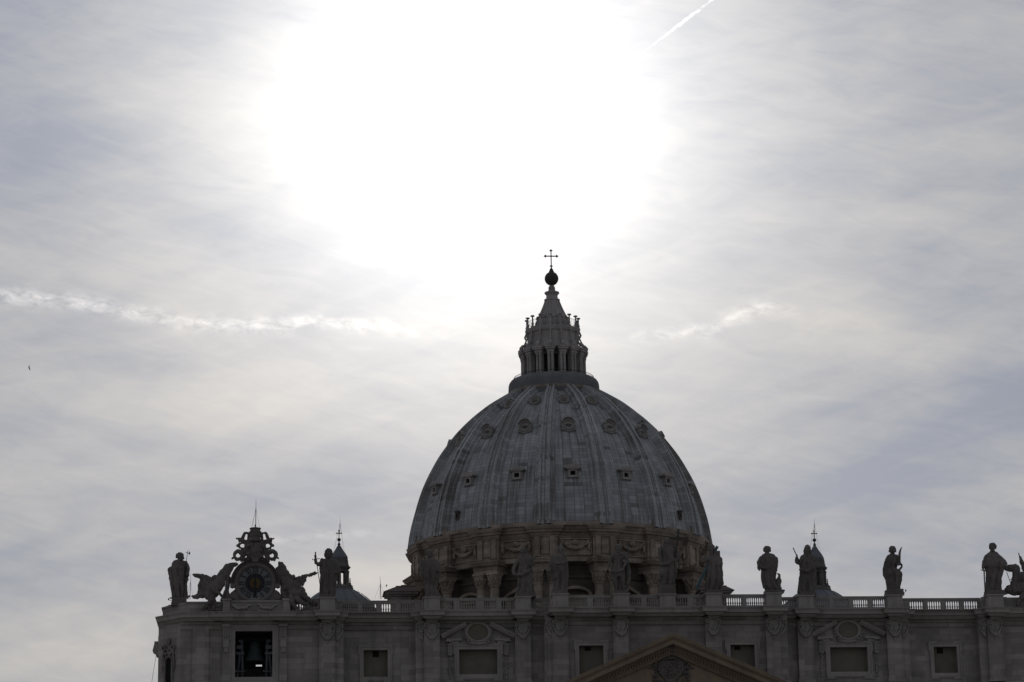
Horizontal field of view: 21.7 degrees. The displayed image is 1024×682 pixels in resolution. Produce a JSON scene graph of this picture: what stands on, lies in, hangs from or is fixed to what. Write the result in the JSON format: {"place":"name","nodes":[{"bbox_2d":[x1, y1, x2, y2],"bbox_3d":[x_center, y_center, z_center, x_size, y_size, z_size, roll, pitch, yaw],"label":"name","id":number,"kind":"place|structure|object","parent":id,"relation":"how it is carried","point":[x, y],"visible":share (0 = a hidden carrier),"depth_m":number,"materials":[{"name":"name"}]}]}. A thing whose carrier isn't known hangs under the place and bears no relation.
{"place":"outdoors","nodes":[
{"label":"outdoors","id":0,"kind":"place"},
{"bbox_2d":[0,0,1023,681],"label":"sky","id":1,"kind":"structure","parent":0,"point":[270,258],"materials":[{"name":"grey"}]},
{"label":"ground","id":2,"kind":"structure","parent":0,"visible":0},
{"bbox_2d":[152,592,1023,681],"bbox_3d":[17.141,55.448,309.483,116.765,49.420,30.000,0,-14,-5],"label":"basilica facade","id":3,"kind":"structure","parent":2,"relation":"on","point":[714,639],"depth_m":304.67,"materials":[{"name":"stone"}]},
{"bbox_2d":[168,551,189,605],"bbox_3d":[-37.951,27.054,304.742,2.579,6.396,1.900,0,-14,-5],"label":"statue","id":4,"kind":"object","parent":3,"relation":"on","point":[178,571],"visible":1,"depth_m":304.15,"materials":[{"name":"stone"}]},
{"bbox_2d":[186,562,237,610],"bbox_3d":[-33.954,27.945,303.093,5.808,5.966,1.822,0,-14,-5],"label":"angel statue","id":5,"kind":"object","parent":3,"relation":"on","point":[210,589],"visible":1,"depth_m":302.90,"materials":[{"name":"stone"}]},
{"bbox_2d":[235,640,243,676],"bbox_3d":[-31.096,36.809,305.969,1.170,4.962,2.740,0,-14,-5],"label":"steel trestle","id":6,"kind":"object","parent":3,"relation":"on","point":[241,653],"visible":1,"depth_m":304.89,"materials":[{"name":"grey metal"}]},
{"bbox_2d":[222,524,282,600],"bbox_3d":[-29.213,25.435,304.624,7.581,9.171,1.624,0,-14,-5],"label":"clock","id":7,"kind":"object","parent":3,"relation":"on","point":[255,576],"visible":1,"depth_m":304.12,"materials":[{"name":"stone"}]},
{"bbox_2d":[237,670,271,676],"bbox_3d":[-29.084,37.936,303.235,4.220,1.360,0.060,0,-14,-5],"label":"railing","id":8,"kind":"object","parent":3,"relation":"on","point":[254,673],"visible":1,"depth_m":303.28,"materials":[{"name":"stone"}]},
{"bbox_2d":[242,637,267,664],"bbox_3d":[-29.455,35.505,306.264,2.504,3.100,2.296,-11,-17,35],"label":"bell","id":9,"kind":"object","parent":3,"relation":"hanging from","point":[254,655],"visible":1,"depth_m":305.80,"materials":[{"name":"brown metal"}]},
{"bbox_2d":[263,640,271,676],"bbox_3d":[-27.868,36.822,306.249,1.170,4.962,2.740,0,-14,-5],"label":"steel trestle","id":10,"kind":"object","parent":3,"relation":"on","point":[268,645],"visible":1,"depth_m":305.19,"materials":[{"name":"grey metal"}]},
{"bbox_2d":[275,561,317,610],"bbox_3d":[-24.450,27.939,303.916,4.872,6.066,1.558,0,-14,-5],"label":"angel statue","id":11,"kind":"object","parent":3,"relation":"on","point":[292,589],"visible":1,"depth_m":303.69,"materials":[{"name":"stone"}]},
{"bbox_2d":[298,599,319,610],"bbox_3d":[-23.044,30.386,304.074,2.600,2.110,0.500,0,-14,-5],"label":"balustrade","id":12,"kind":"object","parent":3,"relation":"on","point":[310,607],"visible":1,"depth_m":303.97,"materials":[{"name":"stone"}]},
{"bbox_2d":[312,548,339,596],"bbox_3d":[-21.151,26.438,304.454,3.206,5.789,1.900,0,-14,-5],"label":"statue","id":13,"kind":"object","parent":3,"relation":"on","point":[329,569],"visible":1,"depth_m":303.96,"materials":[{"name":"stone"}]},
{"bbox_2d":[358,644,392,681],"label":"window","id":14,"kind":"structure","parent":3,"relation":"in","point":[375,666],"depth_m":305.11,"materials":[{"name":"stone"}]},
{"bbox_2d":[338,600,421,612],"bbox_3d":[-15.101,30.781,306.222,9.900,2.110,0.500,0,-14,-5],"label":"balustrade","id":15,"kind":"object","parent":3,"relation":"on","point":[398,603],"visible":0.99,"depth_m":306.20,"materials":[{"name":"stone"}]},
{"bbox_2d":[419,549,440,596],"bbox_3d":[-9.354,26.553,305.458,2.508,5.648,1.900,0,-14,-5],"label":"statue","id":16,"kind":"object","parent":3,"relation":"on","point":[430,567],"visible":1,"depth_m":304.90,"materials":[{"name":"stone"}]},
{"bbox_2d":[440,598,514,609],"bbox_3d":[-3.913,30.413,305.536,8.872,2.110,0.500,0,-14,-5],"label":"balustrade","id":17,"kind":"object","parent":3,"relation":"on","point":[479,603],"visible":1,"depth_m":305.49,"materials":[{"name":"stone"}]},
{"bbox_2d":[440,622,515,681],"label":"window","id":18,"kind":"structure","parent":3,"relation":"in","point":[471,663],"depth_m":304.88,"materials":[{"name":"stone"}]},
{"bbox_2d":[511,547,541,598],"bbox_3d":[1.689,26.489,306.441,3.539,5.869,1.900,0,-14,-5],"label":"statue","id":19,"kind":"object","parent":3,"relation":"on","point":[525,563],"visible":1,"depth_m":305.86,"materials":[{"name":"stone"}]},
{"bbox_2d":[531,598,549,609],"bbox_3d":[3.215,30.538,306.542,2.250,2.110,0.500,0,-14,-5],"label":"balustrade","id":20,"kind":"object","parent":3,"relation":"on","point":[545,603],"visible":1,"depth_m":306.52,"materials":[{"name":"stone"}]},
{"bbox_2d":[549,545,568,593],"bbox_3d":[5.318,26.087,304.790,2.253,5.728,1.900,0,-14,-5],"label":"statue","id":21,"kind":"object","parent":3,"relation":"on","point":[558,565],"visible":1,"depth_m":304.26,"materials":[{"name":"stone"}]},
{"bbox_2d":[568,595,611,606],"bbox_3d":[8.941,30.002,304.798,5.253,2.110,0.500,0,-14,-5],"label":"balustrade","id":22,"kind":"object","parent":3,"relation":"on","point":[589,599],"visible":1,"depth_m":304.76,"materials":[{"name":"stone"}]},
{"bbox_2d":[573,640,608,675],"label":"window","id":23,"kind":"structure","parent":3,"relation":"in","point":[589,655],"depth_m":304.14,"materials":[{"name":"stone"}]},
{"bbox_2d":[608,544,630,593],"bbox_3d":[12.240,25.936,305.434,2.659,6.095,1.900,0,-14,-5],"label":"statue","id":24,"kind":"object","parent":3,"relation":"on","point":[617,557],"visible":1,"depth_m":305.07,"materials":[{"name":"stone"}]},
{"bbox_2d":[629,595,658,606],"bbox_3d":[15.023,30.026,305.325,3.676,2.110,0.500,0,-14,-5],"label":"balustrade","id":25,"kind":"object","parent":3,"relation":"on","point":[643,599],"visible":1,"depth_m":305.31,"materials":[{"name":"stone"}]},
{"bbox_2d":[658,529,687,593],"bbox_3d":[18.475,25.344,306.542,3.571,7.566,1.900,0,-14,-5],"label":"statue","id":26,"kind":"object","parent":3,"relation":"on","point":[669,556],"visible":1,"depth_m":305.90,"materials":[{"name":"stone"}]},
{"bbox_2d":[675,594,704,606],"bbox_3d":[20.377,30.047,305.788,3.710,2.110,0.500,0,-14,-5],"label":"balustrade","id":27,"kind":"object","parent":3,"relation":"on","point":[691,598],"visible":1,"depth_m":305.75,"materials":[{"name":"stone"}]},
{"bbox_2d":[695,544,723,593],"bbox_3d":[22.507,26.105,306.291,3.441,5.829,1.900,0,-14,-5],"label":"statue","id":28,"kind":"object","parent":3,"relation":"on","point":[713,572],"visible":1,"depth_m":305.79,"materials":[{"name":"stone"}]},
{"bbox_2d":[725,639,759,668],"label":"window","id":29,"kind":"structure","parent":3,"relation":"in","point":[743,651],"depth_m":305.85,"materials":[{"name":"stone"}]},
{"bbox_2d":[721,594,764,606],"bbox_3d":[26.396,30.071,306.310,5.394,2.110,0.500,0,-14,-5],"label":"balustrade","id":30,"kind":"object","parent":3,"relation":"on","point":[744,599],"visible":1,"depth_m":306.27,"materials":[{"name":"stone"}]},
{"bbox_2d":[757,546,783,593],"bbox_3d":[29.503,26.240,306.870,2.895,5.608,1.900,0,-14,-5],"label":"statue","id":31,"kind":"object","parent":3,"relation":"on","point":[767,563],"visible":1,"depth_m":306.37,"materials":[{"name":"stone"}]},
{"bbox_2d":[782,597,795,608],"bbox_3d":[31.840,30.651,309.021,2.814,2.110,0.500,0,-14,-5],"label":"balustrade","id":32,"kind":"object","parent":3,"relation":"on","point":[788,599],"visible":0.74,"depth_m":309.06,"materials":[{"name":"stone"}]},
{"bbox_2d":[793,544,816,596],"bbox_3d":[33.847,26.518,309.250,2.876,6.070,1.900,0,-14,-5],"label":"statue","id":33,"kind":"object","parent":3,"relation":"on","point":[806,562],"visible":1,"depth_m":308.71,"materials":[{"name":"stone"}]},
{"bbox_2d":[814,596,884,608],"bbox_3d":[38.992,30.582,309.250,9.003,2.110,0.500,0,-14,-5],"label":"balustrade","id":34,"kind":"object","parent":3,"relation":"on","point":[850,605],"visible":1,"depth_m":309.20,"materials":[{"name":"stone"}]},
{"bbox_2d":[813,620,885,678],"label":"window","id":35,"kind":"structure","parent":3,"relation":"in","point":[840,662],"depth_m":308.55,"materials":[{"name":"stone"}]},
{"bbox_2d":[882,546,903,595],"bbox_3d":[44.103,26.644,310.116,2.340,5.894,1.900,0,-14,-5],"label":"statue","id":36,"kind":"object","parent":3,"relation":"on","point":[892,574],"visible":1,"depth_m":309.56,"materials":[{"name":"stone"}]},
{"bbox_2d":[903,598,978,609],"bbox_3d":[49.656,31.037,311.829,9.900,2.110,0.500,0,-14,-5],"label":"balustrade","id":37,"kind":"object","parent":3,"relation":"on","point":[925,601],"visible":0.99,"depth_m":311.83,"materials":[{"name":"stone"}]},
{"bbox_2d":[928,641,963,679],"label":"window","id":38,"kind":"structure","parent":3,"relation":"in","point":[942,655],"depth_m":310.75,"materials":[{"name":"stone"}]},
{"bbox_2d":[982,543,1006,596],"bbox_3d":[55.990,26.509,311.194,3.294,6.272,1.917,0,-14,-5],"label":"statue","id":39,"kind":"object","parent":3,"relation":"on","point":[994,563],"visible":1,"depth_m":310.55,"materials":[{"name":"stone"}]},
{"bbox_2d":[1004,553,1023,605],"bbox_3d":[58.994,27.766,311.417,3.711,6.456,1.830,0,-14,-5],"label":"angel statue","id":40,"kind":"object","parent":3,"relation":"on","point":[1015,587],"visible":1,"depth_m":311.07,"materials":[{"name":"stone"}]},
{"bbox_3d":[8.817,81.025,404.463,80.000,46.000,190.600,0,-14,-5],"label":"nave building","id":41,"kind":"object","parent":2,"relation":"on","visible":0},
{"bbox_2d":[300,530,375,611],"bbox_3d":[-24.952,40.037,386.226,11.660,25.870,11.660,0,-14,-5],"label":"cupola","id":42,"kind":"object","parent":41,"relation":"on","point":[345,591],"visible":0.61,"depth_m":385.69,"materials":[{"name":"stone"}]},
{"bbox_2d":[382,586,419,611],"bbox_3d":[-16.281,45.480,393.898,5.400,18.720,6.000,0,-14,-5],"label":"roof turret","id":43,"kind":"object","parent":41,"relation":"on","point":[404,593],"visible":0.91,"depth_m":393.77,"materials":[{"name":"stone"}]},
{"bbox_2d":[401,250,712,610],"bbox_3d":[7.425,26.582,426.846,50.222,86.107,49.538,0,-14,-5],"label":"dome","id":44,"kind":"structure","parent":41,"relation":"on","point":[552,450],"depth_m":410.08,"materials":[{"name":"stone"}]},
{"bbox_2d":[429,481,441,495],"bbox_3d":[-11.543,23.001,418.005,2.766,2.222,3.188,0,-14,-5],"label":"dormer window","id":45,"kind":"structure","parent":44,"relation":"in","point":[435,485],"depth_m":417.24,"materials":[{"name":"stone"}]},
{"bbox_2d":[455,430,466,445],"bbox_3d":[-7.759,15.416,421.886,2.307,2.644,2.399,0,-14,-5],"label":"dormer window","id":46,"kind":"structure","parent":44,"relation":"in","point":[460,435],"depth_m":421.54,"materials":[{"name":"stone"}]},
{"bbox_2d":[459,593,476,608],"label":"drum window","id":47,"kind":"structure","parent":44,"relation":"in","point":[467,595],"depth_m":407.17,"materials":[{"name":"stone"}]},
{"bbox_2d":[460,472,477,486],"bbox_3d":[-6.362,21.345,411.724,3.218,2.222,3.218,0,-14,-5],"label":"dormer window","id":48,"kind":"structure","parent":44,"relation":"in","point":[468,477],"depth_m":411.07,"materials":[{"name":"stone"}]},
{"bbox_2d":[480,423,494,438],"bbox_3d":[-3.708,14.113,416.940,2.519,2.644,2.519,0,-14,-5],"label":"dormer window","id":49,"kind":"structure","parent":44,"relation":"in","point":[487,429],"depth_m":416.62,"materials":[{"name":"stone"}]},
{"bbox_2d":[504,398,514,408],"bbox_3d":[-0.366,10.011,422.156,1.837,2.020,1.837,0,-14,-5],"label":"dormer window","id":50,"kind":"structure","parent":44,"relation":"in","point":[509,402],"depth_m":422.21,"materials":[{"name":"stone"}]},
{"bbox_2d":[503,587,516,608],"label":"drum window","id":51,"kind":"structure","parent":44,"relation":"in","point":[510,594],"depth_m":403.22,"materials":[{"name":"stone"}]},
{"bbox_2d":[508,466,526,480],"bbox_3d":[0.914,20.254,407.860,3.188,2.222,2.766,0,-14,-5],"label":"dormer window","id":52,"kind":"structure","parent":44,"relation":"in","point":[517,472],"depth_m":407.17,"materials":[{"name":"stone"}]},
{"bbox_2d":[518,418,532,433],"bbox_3d":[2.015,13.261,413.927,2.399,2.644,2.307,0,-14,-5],"label":"dormer window","id":53,"kind":"structure","parent":44,"relation":"in","point":[525,425],"depth_m":413.48,"materials":[{"name":"stone"}]},
{"bbox_2d":[529,395,540,404],"bbox_3d":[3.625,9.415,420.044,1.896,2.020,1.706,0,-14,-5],"label":"dormer window","id":54,"kind":"structure","parent":44,"relation":"in","point":[535,399],"depth_m":419.99,"materials":[{"name":"stone"}]},
{"bbox_2d":[558,394,569,403],"bbox_3d":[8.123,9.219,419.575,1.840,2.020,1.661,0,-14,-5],"label":"dormer window","id":55,"kind":"structure","parent":44,"relation":"in","point":[562,398],"depth_m":419.48,"materials":[{"name":"stone"}]},
{"bbox_2d":[561,416,575,431],"bbox_3d":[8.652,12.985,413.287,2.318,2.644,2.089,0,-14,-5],"label":"dormer window","id":56,"kind":"structure","parent":44,"relation":"in","point":[568,422],"depth_m":412.78,"materials":[{"name":"stone"}]},
{"bbox_2d":[564,463,580,477],"bbox_3d":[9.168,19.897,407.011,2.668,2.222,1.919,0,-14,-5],"label":"dormer window","id":57,"kind":"structure","parent":44,"relation":"in","point":[572,469],"depth_m":406.28,"materials":[{"name":"stone"}]},
{"bbox_2d":[567,586,591,605],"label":"drum window","id":58,"kind":"structure","parent":44,"relation":"in","point":[584,589],"depth_m":402.04,"materials":[{"name":"stone"}]},
{"bbox_2d":[585,395,596,404],"bbox_3d":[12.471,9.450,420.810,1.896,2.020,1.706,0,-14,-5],"label":"dormer window","id":59,"kind":"structure","parent":44,"relation":"in","point":[590,399],"depth_m":420.71,"materials":[{"name":"stone"}]},
{"bbox_2d":[602,418,616,433],"bbox_3d":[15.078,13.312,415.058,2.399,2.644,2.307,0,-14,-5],"label":"dormer window","id":60,"kind":"structure","parent":44,"relation":"in","point":[609,425],"depth_m":414.60,"materials":[{"name":"stone"}]},
{"bbox_2d":[609,399,618,407],"bbox_3d":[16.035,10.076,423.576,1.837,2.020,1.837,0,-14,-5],"label":"dormer window","id":61,"kind":"structure","parent":44,"relation":"in","point":[612,400],"depth_m":423.91,"materials":[{"name":"stone"}]},
{"bbox_2d":[616,466,634,480],"bbox_3d":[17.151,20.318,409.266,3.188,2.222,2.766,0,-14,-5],"label":"dormer window","id":62,"kind":"structure","parent":44,"relation":"in","point":[625,472],"depth_m":408.57,"materials":[{"name":"stone"}]},
{"bbox_2d":[625,585,640,605],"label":"drum window","id":63,"kind":"structure","parent":44,"relation":"in","point":[631,590],"depth_m":404.79,"materials":[{"name":"stone"}]},
{"bbox_2d":[635,423,648,438],"bbox_3d":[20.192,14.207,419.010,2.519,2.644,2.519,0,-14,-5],"label":"dormer window","id":64,"kind":"structure","parent":44,"relation":"in","point":[641,429],"depth_m":418.56,"materials":[{"name":"stone"}]},
{"bbox_2d":[657,431,665,442],"bbox_3d":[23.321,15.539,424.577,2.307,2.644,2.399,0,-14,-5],"label":"dormer window","id":65,"kind":"structure","parent":44,"relation":"in","point":[661,434],"depth_m":425.05,"materials":[{"name":"stone"}]},
{"bbox_2d":[659,472,673,486],"bbox_3d":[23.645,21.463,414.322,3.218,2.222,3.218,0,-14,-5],"label":"dormer window","id":66,"kind":"structure","parent":44,"relation":"in","point":[666,476],"depth_m":413.58,"materials":[{"name":"stone"}]},
{"bbox_2d":[687,481,694,495],"bbox_3d":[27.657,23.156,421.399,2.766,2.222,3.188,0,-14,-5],"label":"dormer window","id":67,"kind":"structure","parent":44,"relation":"in","point":[691,484],"depth_m":420.82,"materials":[{"name":"stone"}]},
{"bbox_2d":[695,585,733,605],"bbox_3d":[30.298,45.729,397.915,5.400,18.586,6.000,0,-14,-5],"label":"roof turret","id":68,"kind":"object","parent":41,"relation":"on","point":[725,589],"visible":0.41,"depth_m":397.83,"materials":[{"name":"stone"}]},
{"bbox_2d":[784,530,847,607],"bbox_3d":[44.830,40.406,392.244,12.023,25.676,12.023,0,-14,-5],"label":"cupola","id":69,"kind":"object","parent":41,"relation":"on","point":[822,587],"visible":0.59,"depth_m":392.28,"materials":[{"name":"stone"}]}
]}

